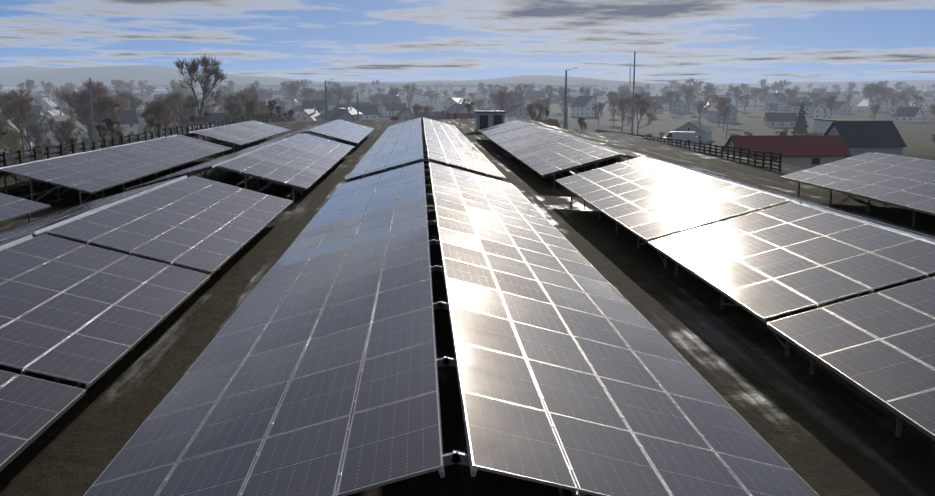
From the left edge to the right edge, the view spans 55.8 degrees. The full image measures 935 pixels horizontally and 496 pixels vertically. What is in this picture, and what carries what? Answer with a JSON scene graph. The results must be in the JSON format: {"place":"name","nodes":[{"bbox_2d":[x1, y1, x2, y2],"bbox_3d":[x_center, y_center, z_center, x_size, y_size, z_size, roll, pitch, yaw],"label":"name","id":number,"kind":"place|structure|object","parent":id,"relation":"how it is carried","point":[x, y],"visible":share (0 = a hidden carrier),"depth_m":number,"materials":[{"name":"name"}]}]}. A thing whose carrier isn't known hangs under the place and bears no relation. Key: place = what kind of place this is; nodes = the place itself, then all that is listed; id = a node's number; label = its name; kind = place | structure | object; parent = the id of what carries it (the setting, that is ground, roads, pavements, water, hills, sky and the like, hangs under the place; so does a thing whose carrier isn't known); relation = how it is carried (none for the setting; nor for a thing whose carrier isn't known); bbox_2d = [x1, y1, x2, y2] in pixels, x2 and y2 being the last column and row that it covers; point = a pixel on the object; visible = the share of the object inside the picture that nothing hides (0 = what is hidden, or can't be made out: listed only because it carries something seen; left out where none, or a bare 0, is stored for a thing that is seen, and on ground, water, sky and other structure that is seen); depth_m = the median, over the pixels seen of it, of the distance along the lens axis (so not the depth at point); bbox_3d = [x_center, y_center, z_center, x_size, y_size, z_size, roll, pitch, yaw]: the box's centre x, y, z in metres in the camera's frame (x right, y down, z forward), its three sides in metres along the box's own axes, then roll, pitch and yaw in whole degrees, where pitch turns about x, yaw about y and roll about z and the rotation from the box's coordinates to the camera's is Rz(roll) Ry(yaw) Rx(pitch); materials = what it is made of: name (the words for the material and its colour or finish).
{"place":"outdoors","nodes":[
{"label":"outdoors","id":0,"kind":"place"},
{"bbox_2d":[0,79,932,91],"bbox_3d":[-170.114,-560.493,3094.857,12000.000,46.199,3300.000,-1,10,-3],"label":"hills","id":1,"kind":"structure","parent":0,"point":[612,85],"depth_m":1840.31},
{"bbox_2d":[0,91,934,495],"bbox_3d":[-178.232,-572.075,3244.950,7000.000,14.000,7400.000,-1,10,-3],"label":"ground","id":2,"kind":"structure","parent":0,"point":[824,431],"depth_m":21.10,"materials":[{"name":"soil"}]},
{"bbox_2d":[0,114,10,164],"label":"grey tree","id":3,"kind":"object","parent":2,"relation":"on","point":[3,121],"visible":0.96,"depth_m":199.34,"materials":[{"name":"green plant"}]},
{"bbox_2d":[0,130,23,157],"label":"willow tree","id":4,"kind":"object","parent":2,"relation":"on","point":[13,141],"visible":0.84,"depth_m":213.81,"materials":[{"name":"green plant"}]},
{"bbox_2d":[2,94,48,160],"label":"bare tree","id":5,"kind":"object","parent":2,"relation":"on","point":[21,106],"visible":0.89,"depth_m":195.61,"materials":[{"name":"brown plant"}]},
{"bbox_2d":[3,85,47,159],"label":"bare tree","id":6,"kind":"object","parent":2,"relation":"on","point":[19,93],"visible":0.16,"depth_m":213.32,"materials":[{"name":"brown plant"}]},
{"bbox_2d":[13,123,43,159],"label":"grey tree","id":7,"kind":"object","parent":2,"relation":"on","point":[31,129],"visible":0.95,"depth_m":185.83,"materials":[{"name":"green plant"}]},
{"bbox_2d":[24,80,40,98],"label":"grey tree","id":8,"kind":"object","parent":2,"relation":"on","point":[31,85],"visible":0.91,"depth_m":632.90,"materials":[{"name":"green plant"}]},
{"bbox_2d":[29,142,50,159],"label":"grey tree","id":9,"kind":"object","parent":2,"relation":"on","point":[40,145],"visible":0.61,"depth_m":118.39,"materials":[{"name":"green plant"}]},
{"bbox_2d":[40,81,53,97],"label":"bare tree","id":10,"kind":"object","parent":2,"relation":"on","point":[44,89],"visible":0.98,"depth_m":747.75,"materials":[{"name":"grey plant"}]},
{"bbox_2d":[51,89,67,110],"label":"bare tree","id":11,"kind":"object","parent":2,"relation":"on","point":[56,92],"visible":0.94,"depth_m":484.16,"materials":[{"name":"grey plant"}]},
{"bbox_2d":[42,117,85,156],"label":"bare tree","id":12,"kind":"object","parent":2,"relation":"on","point":[55,130],"visible":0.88,"depth_m":171.85,"materials":[{"name":"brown plant"}]},
{"bbox_2d":[55,84,73,114],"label":"grey tree","id":13,"kind":"object","parent":2,"relation":"on","point":[65,90],"visible":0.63,"depth_m":548.10,"materials":[{"name":"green plant"}]},
{"bbox_2d":[65,136,78,147],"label":"bare tree","id":14,"kind":"object","parent":2,"relation":"on","point":[72,141],"visible":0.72,"depth_m":101.22,"materials":[{"name":"brown plant"}]},
{"bbox_2d":[65,81,111,150],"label":"bare tree","id":15,"kind":"object","parent":2,"relation":"on","point":[79,106],"visible":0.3,"depth_m":224.26,"materials":[{"name":"brown plant"}]},
{"bbox_2d":[66,83,118,148],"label":"bare tree","id":16,"kind":"object","parent":2,"relation":"on","point":[83,96],"visible":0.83,"depth_m":196.46,"materials":[{"name":"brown plant"}]},
{"bbox_2d":[70,100,115,140],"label":"bare tree","id":17,"kind":"object","parent":2,"relation":"on","point":[79,124],"visible":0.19,"depth_m":231.74,"materials":[{"name":"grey plant"}]},
{"bbox_2d":[93,123,107,148],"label":"grey tree","id":18,"kind":"object","parent":2,"relation":"on","point":[99,131],"visible":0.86,"depth_m":110.58,"materials":[{"name":"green plant"}]},
{"bbox_2d":[101,117,118,146],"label":"grey tree","id":19,"kind":"object","parent":2,"relation":"on","point":[109,121],"visible":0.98,"depth_m":109.46,"materials":[{"name":"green plant"}]},
{"bbox_2d":[110,79,124,93],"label":"bare tree","id":20,"kind":"object","parent":2,"relation":"on","point":[116,85],"visible":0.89,"depth_m":750.75,"materials":[{"name":"grey plant"}]},
{"bbox_2d":[111,91,130,109],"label":"grey tree","id":21,"kind":"object","parent":2,"relation":"on","point":[116,100],"visible":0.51,"depth_m":394.50,"materials":[{"name":"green plant"}]},
{"bbox_2d":[116,88,137,113],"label":"bare tree","id":22,"kind":"object","parent":2,"relation":"on","point":[128,97],"visible":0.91,"depth_m":339.10,"materials":[{"name":"grey plant"}]},
{"bbox_2d":[123,81,136,93],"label":"bare tree","id":23,"kind":"object","parent":2,"relation":"on","point":[134,83],"visible":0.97,"depth_m":828.18,"materials":[{"name":"grey plant"}]},
{"bbox_2d":[0,113,287,176],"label":"fence","id":24,"kind":"object","parent":2,"relation":"on","point":[20,157],"visible":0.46,"depth_m":85.85,"materials":[{"name":"brown wood"}]},
{"bbox_2d":[139,118,155,139],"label":"grey tree","id":25,"kind":"object","parent":2,"relation":"on","point":[149,123],"visible":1,"depth_m":133.88,"materials":[{"name":"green plant"}]},
{"bbox_2d":[144,103,171,135],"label":"bare tree","id":26,"kind":"object","parent":2,"relation":"on","point":[158,109],"visible":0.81,"depth_m":173.59,"materials":[{"name":"brown plant"}]},
{"bbox_2d":[147,96,168,107],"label":"grey tree","id":27,"kind":"object","parent":2,"relation":"on","point":[155,102],"visible":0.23,"depth_m":339.21,"materials":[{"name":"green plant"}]},
{"bbox_2d":[153,121,164,132],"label":"bare tree","id":28,"kind":"object","parent":2,"relation":"on","point":[159,124],"visible":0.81,"depth_m":139.54,"materials":[{"name":"brown plant"}]},
{"bbox_2d":[157,94,187,136],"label":"bare tree","id":29,"kind":"object","parent":2,"relation":"on","point":[168,103],"visible":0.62,"depth_m":208.13,"materials":[{"name":"grey plant"}]},
{"bbox_2d":[159,91,186,126],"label":"bare tree","id":30,"kind":"object","parent":2,"relation":"on","point":[181,111],"visible":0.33,"depth_m":280.31,"materials":[{"name":"grey plant"}]},
{"bbox_2d":[174,81,184,104],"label":"grey tree","id":31,"kind":"object","parent":2,"relation":"on","point":[177,85],"visible":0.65,"depth_m":624.65,"materials":[{"name":"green plant"}]},
{"bbox_2d":[174,117,186,132],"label":"grey tree","id":32,"kind":"object","parent":2,"relation":"on","point":[182,121],"visible":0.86,"depth_m":161.36,"materials":[{"name":"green plant"}]},
{"bbox_2d":[174,88,210,132],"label":"grey tree","id":33,"kind":"object","parent":2,"relation":"on","point":[189,100],"visible":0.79,"depth_m":239.30,"materials":[{"name":"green plant"}]},
{"bbox_2d":[188,114,200,130],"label":"bare tree","id":34,"kind":"object","parent":2,"relation":"on","point":[193,117],"visible":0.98,"depth_m":144.17,"materials":[{"name":"brown plant"}]},
{"bbox_2d":[182,54,227,124],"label":"grey tree","id":35,"kind":"object","parent":2,"relation":"on","point":[197,69],"visible":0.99,"depth_m":191.70,"materials":[{"name":"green plant"}]},
{"bbox_2d":[202,102,213,112],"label":"grey tree","id":36,"kind":"object","parent":2,"relation":"on","point":[209,105],"visible":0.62,"depth_m":375.22,"materials":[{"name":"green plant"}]},
{"bbox_2d":[214,87,241,125],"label":"grey tree","id":37,"kind":"object","parent":2,"relation":"on","point":[231,94],"visible":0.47,"depth_m":247.39,"materials":[{"name":"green plant"}]},
{"bbox_2d":[224,97,244,123],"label":"bare tree","id":38,"kind":"object","parent":2,"relation":"on","point":[233,104],"visible":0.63,"depth_m":222.81,"materials":[{"name":"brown plant"}]},
{"bbox_2d":[230,92,260,122],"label":"grey tree","id":39,"kind":"object","parent":2,"relation":"on","point":[246,108],"visible":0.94,"depth_m":208.93,"materials":[{"name":"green plant"}]},
{"bbox_2d":[241,84,260,103],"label":"bare tree","id":40,"kind":"object","parent":2,"relation":"on","point":[251,90],"visible":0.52,"depth_m":420.02,"materials":[{"name":"grey plant"}]},
{"bbox_2d":[246,105,267,121],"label":"bare tree","id":41,"kind":"object","parent":2,"relation":"on","point":[261,109],"visible":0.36,"depth_m":255.37,"materials":[{"name":"grey plant"}]},
{"bbox_2d":[251,98,270,113],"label":"bare tree","id":42,"kind":"object","parent":2,"relation":"on","point":[262,102],"visible":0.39,"depth_m":320.81,"materials":[{"name":"grey plant"}]},
{"bbox_2d":[266,96,277,121],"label":"grey tree","id":43,"kind":"object","parent":2,"relation":"on","point":[270,104],"visible":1,"depth_m":171.35,"materials":[{"name":"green plant"}]},
{"bbox_2d":[278,81,288,102],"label":"bare tree","id":44,"kind":"object","parent":2,"relation":"on","point":[282,88],"visible":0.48,"depth_m":826.19,"materials":[{"name":"grey plant"}]},
{"bbox_2d":[283,81,300,106],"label":"bare tree","id":45,"kind":"object","parent":2,"relation":"on","point":[292,85],"visible":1,"depth_m":615.41,"materials":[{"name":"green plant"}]},
{"bbox_2d":[299,85,317,99],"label":"bare tree","id":46,"kind":"object","parent":2,"relation":"on","point":[310,90],"visible":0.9,"depth_m":547.45,"materials":[{"name":"grey plant"}]},
{"bbox_2d":[321,86,337,109],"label":"grey tree","id":47,"kind":"object","parent":2,"relation":"on","point":[331,92],"visible":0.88,"depth_m":516.90,"materials":[{"name":"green plant"}]},
{"bbox_2d":[329,85,343,103],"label":"grey tree","id":48,"kind":"object","parent":2,"relation":"on","point":[339,90],"visible":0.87,"depth_m":518.00,"materials":[{"name":"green plant"}]},
{"bbox_2d":[344,93,356,104],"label":"bare tree","id":49,"kind":"object","parent":2,"relation":"on","point":[350,98],"visible":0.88,"depth_m":518.68,"materials":[{"name":"grey plant"}]},
{"bbox_2d":[345,85,356,96],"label":"grey tree","id":50,"kind":"object","parent":2,"relation":"on","point":[350,90],"visible":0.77,"depth_m":713.28,"materials":[{"name":"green plant"}]},
{"bbox_2d":[387,86,402,102],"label":"bare tree","id":51,"kind":"object","parent":2,"relation":"on","point":[395,91],"visible":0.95,"depth_m":589.42,"materials":[{"name":"grey plant"}]},
{"bbox_2d":[404,85,419,108],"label":"bare tree","id":52,"kind":"object","parent":2,"relation":"on","point":[411,90],"visible":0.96,"depth_m":662.12,"materials":[{"name":"grey plant"}]},
{"bbox_2d":[414,99,431,117],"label":"grey tree","id":53,"kind":"object","parent":2,"relation":"on","point":[422,107],"visible":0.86,"depth_m":320.50,"materials":[{"name":"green plant"}]},
{"bbox_2d":[438,110,450,119],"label":"bush","id":54,"kind":"object","parent":2,"relation":"on","point":[444,115],"visible":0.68,"depth_m":288.85,"materials":[{"name":"grey plant"}]},
{"bbox_2d":[0,86,934,153],"bbox_3d":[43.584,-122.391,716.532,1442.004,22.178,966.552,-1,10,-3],"label":"trees","id":55,"kind":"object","parent":2,"relation":"on","point":[313,110],"depth_m":505.38,"materials":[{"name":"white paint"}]},
{"bbox_2d":[0,118,934,495],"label":"solar panel mounting frame","id":56,"kind":"object","parent":2,"relation":"on","point":[450,458],"visible":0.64,"depth_m":27.33,"materials":[{"name":"metal"}]},
{"bbox_2d":[0,117,934,495],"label":"solar panels","id":57,"kind":"object","parent":56,"relation":"on","point":[592,437],"visible":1,"depth_m":17.83,"materials":[{"name":"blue glass"}]},
{"bbox_2d":[472,98,483,110],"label":"grey tree","id":58,"kind":"object","parent":2,"relation":"on","point":[478,103],"visible":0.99,"depth_m":516.36,"materials":[{"name":"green plant"}]},
{"bbox_2d":[474,111,505,130],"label":"transformer kiosk","id":59,"kind":"object","parent":2,"relation":"on","point":[485,119],"visible":0.81,"depth_m":120.50,"materials":[{"name":"grey paint"}]},
{"bbox_2d":[89,51,899,149],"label":"utility poles","id":60,"kind":"object","parent":2,"relation":"on","point":[565,123],"visible":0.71,"depth_m":197.93,"materials":[{"name":"grey"}]},
{"bbox_2d":[497,91,516,116],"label":"grey tree","id":61,"kind":"object","parent":2,"relation":"on","point":[502,97],"visible":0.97,"depth_m":385.42,"materials":[{"name":"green plant"}]},
{"bbox_2d":[123,85,906,168],"bbox_3d":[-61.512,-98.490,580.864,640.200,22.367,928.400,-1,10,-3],"label":"yard buildings","id":62,"kind":"structure","parent":2,"relation":"on","point":[837,140],"depth_m":138.30,"materials":[{"name":"red metal"}]},
{"bbox_2d":[511,82,525,93],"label":"grey tree","id":63,"kind":"object","parent":2,"relation":"on","point":[520,89],"visible":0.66,"depth_m":640.62,"materials":[{"name":"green plant"}]},
{"bbox_2d":[519,99,535,119],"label":"grey tree","id":64,"kind":"object","parent":2,"relation":"on","point":[528,107],"visible":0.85,"depth_m":283.68,"materials":[{"name":"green plant"}]},
{"bbox_2d":[536,94,546,117],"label":"grey tree","id":65,"kind":"object","parent":2,"relation":"on","point":[543,101],"visible":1,"depth_m":450.58,"materials":[{"name":"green plant"}]},
{"bbox_2d":[544,84,555,106],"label":"bare tree","id":66,"kind":"object","parent":2,"relation":"on","point":[550,87],"visible":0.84,"depth_m":701.83,"materials":[{"name":"grey plant"}]},
{"bbox_2d":[556,86,571,111],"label":"grey tree","id":67,"kind":"object","parent":2,"relation":"on","point":[561,92],"visible":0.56,"depth_m":588.73,"materials":[{"name":"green plant"}]},
{"bbox_2d":[557,94,573,108],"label":"grey tree","id":68,"kind":"object","parent":2,"relation":"on","point":[563,98],"visible":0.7,"depth_m":483.39,"materials":[{"name":"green plant"}]},
{"bbox_2d":[593,101,605,127],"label":"bare tree","id":69,"kind":"object","parent":2,"relation":"on","point":[600,106],"visible":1,"depth_m":389.26,"materials":[{"name":"grey plant"}]},
{"bbox_2d":[605,96,619,124],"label":"bare tree","id":70,"kind":"object","parent":2,"relation":"on","point":[612,103],"visible":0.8,"depth_m":425.54,"materials":[{"name":"grey plant"}]},
{"bbox_2d":[606,89,619,114],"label":"bare tree","id":71,"kind":"object","parent":2,"relation":"on","point":[613,94],"visible":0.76,"depth_m":513.33,"materials":[{"name":"grey plant"}]},
{"bbox_2d":[614,97,631,132],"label":"grey tree","id":72,"kind":"object","parent":2,"relation":"on","point":[620,103],"visible":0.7,"depth_m":349.88,"materials":[{"name":"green plant"}]},
{"bbox_2d":[620,93,652,133],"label":"grey tree","id":73,"kind":"object","parent":2,"relation":"on","point":[638,101],"visible":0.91,"depth_m":308.34,"materials":[{"name":"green plant"}]},
{"bbox_2d":[638,89,652,100],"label":"grey tree","id":74,"kind":"object","parent":2,"relation":"on","point":[647,92],"visible":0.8,"depth_m":590.06,"materials":[{"name":"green plant"}]},
{"bbox_2d":[647,93,656,116],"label":"bare tree","id":75,"kind":"object","parent":2,"relation":"on","point":[652,97],"visible":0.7,"depth_m":510.92,"materials":[{"name":"grey plant"}]},
{"bbox_2d":[665,90,677,114],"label":"bare tree","id":76,"kind":"object","parent":2,"relation":"on","point":[671,97],"visible":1,"depth_m":542.64,"materials":[{"name":"grey plant"}]},
{"bbox_2d":[663,131,695,143],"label":"white van","id":77,"kind":"object","parent":2,"relation":"on","point":[687,136],"visible":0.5,"depth_m":160.00,"materials":[{"name":"white paint"}]},
{"bbox_2d":[679,85,697,109],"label":"grey tree","id":78,"kind":"object","parent":2,"relation":"on","point":[688,92],"visible":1,"depth_m":555.40,"materials":[{"name":"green plant"}]},
{"bbox_2d":[597,129,781,171],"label":"fence","id":79,"kind":"object","parent":2,"relation":"on","point":[771,153],"visible":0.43,"depth_m":107.47,"materials":[{"name":"brown wood"}]},
{"bbox_2d":[689,77,705,94],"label":"grey tree","id":80,"kind":"object","parent":2,"relation":"on","point":[696,83],"visible":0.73,"depth_m":822.15,"materials":[{"name":"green plant"}]},
{"bbox_2d":[695,102,707,117],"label":"bare tree","id":81,"kind":"object","parent":2,"relation":"on","point":[701,107],"visible":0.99,"depth_m":425.93,"materials":[{"name":"grey plant"}]},
{"bbox_2d":[700,82,714,94],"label":"bare tree","id":82,"kind":"object","parent":2,"relation":"on","point":[707,86],"visible":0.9,"depth_m":695.59,"materials":[{"name":"grey plant"}]},
{"bbox_2d":[709,93,724,126],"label":"bare tree","id":83,"kind":"object","parent":2,"relation":"on","point":[719,101],"visible":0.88,"depth_m":408.06,"materials":[{"name":"grey plant"}]},
{"bbox_2d":[716,105,731,131],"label":"bare tree","id":84,"kind":"object","parent":2,"relation":"on","point":[723,110],"visible":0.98,"depth_m":357.58,"materials":[{"name":"grey plant"}]},
{"bbox_2d":[729,87,741,108],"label":"grey tree","id":85,"kind":"object","parent":2,"relation":"on","point":[737,91],"visible":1,"depth_m":626.20,"materials":[{"name":"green plant"}]},
{"bbox_2d":[738,92,753,110],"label":"grey tree","id":86,"kind":"object","parent":2,"relation":"on","point":[743,101],"visible":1,"depth_m":543.99,"materials":[{"name":"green plant"}]},
{"bbox_2d":[750,87,761,108],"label":"grey tree","id":87,"kind":"object","parent":2,"relation":"on","point":[753,91],"visible":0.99,"depth_m":666.34,"materials":[{"name":"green plant"}]},
{"bbox_2d":[761,86,770,100],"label":"bare tree","id":88,"kind":"object","parent":2,"relation":"on","point":[766,90],"visible":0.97,"depth_m":673.36,"materials":[{"name":"grey plant"}]},
{"bbox_2d":[776,80,786,92],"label":"grey tree","id":89,"kind":"object","parent":2,"relation":"on","point":[780,85],"visible":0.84,"depth_m":856.18,"materials":[{"name":"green plant"}]},
{"bbox_2d":[784,87,797,109],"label":"grey tree","id":90,"kind":"object","parent":2,"relation":"on","point":[791,90],"visible":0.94,"depth_m":609.66,"materials":[{"name":"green plant"}]},
{"bbox_2d":[792,101,808,134],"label":"conifer tree","id":91,"kind":"object","parent":2,"relation":"on","point":[801,126],"visible":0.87,"depth_m":302.88,"materials":[{"name":"green plant"}]},
{"bbox_2d":[811,95,824,108],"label":"grey tree","id":92,"kind":"object","parent":2,"relation":"on","point":[816,101],"visible":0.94,"depth_m":521.80,"materials":[{"name":"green plant"}]},
{"bbox_2d":[828,93,842,118],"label":"grey tree","id":93,"kind":"object","parent":2,"relation":"on","point":[834,100],"visible":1,"depth_m":436.97,"materials":[{"name":"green plant"}]},
{"bbox_2d":[845,82,854,99],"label":"bare tree","id":94,"kind":"object","parent":2,"relation":"on","point":[850,84],"visible":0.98,"depth_m":954.21,"materials":[{"name":"grey plant"}]},
{"bbox_2d":[862,83,878,105],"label":"grey tree","id":95,"kind":"object","parent":2,"relation":"on","point":[867,87],"visible":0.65,"depth_m":610.40,"materials":[{"name":"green plant"}]},
{"bbox_2d":[868,102,881,118],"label":"grey tree","id":96,"kind":"object","parent":2,"relation":"on","point":[874,109],"visible":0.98,"depth_m":414.33,"materials":[{"name":"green plant"}]},
{"bbox_2d":[869,84,889,113],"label":"bare tree","id":97,"kind":"object","parent":2,"relation":"on","point":[878,88],"visible":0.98,"depth_m":569.29,"materials":[{"name":"grey plant"}]},
{"bbox_2d":[881,88,894,111],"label":"bare tree","id":98,"kind":"object","parent":2,"relation":"on","point":[888,95],"visible":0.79,"depth_m":597.62,"materials":[{"name":"grey plant"}]},
{"bbox_2d":[910,93,920,106],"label":"bare tree","id":99,"kind":"object","parent":2,"relation":"on","point":[915,98],"visible":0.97,"depth_m":518.33,"materials":[{"name":"grey plant"}]},
{"bbox_2d":[0,65,934,89],"bbox_3d":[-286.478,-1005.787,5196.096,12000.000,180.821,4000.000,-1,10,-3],"label":"hills","id":100,"kind":"structure","parent":0,"point":[103,75],"depth_m":3850.02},
{"bbox_2d":[0,0,934,83],"label":"sky","id":101,"kind":"structure","parent":0,"point":[714,41],"materials":[{"name":"blue"}]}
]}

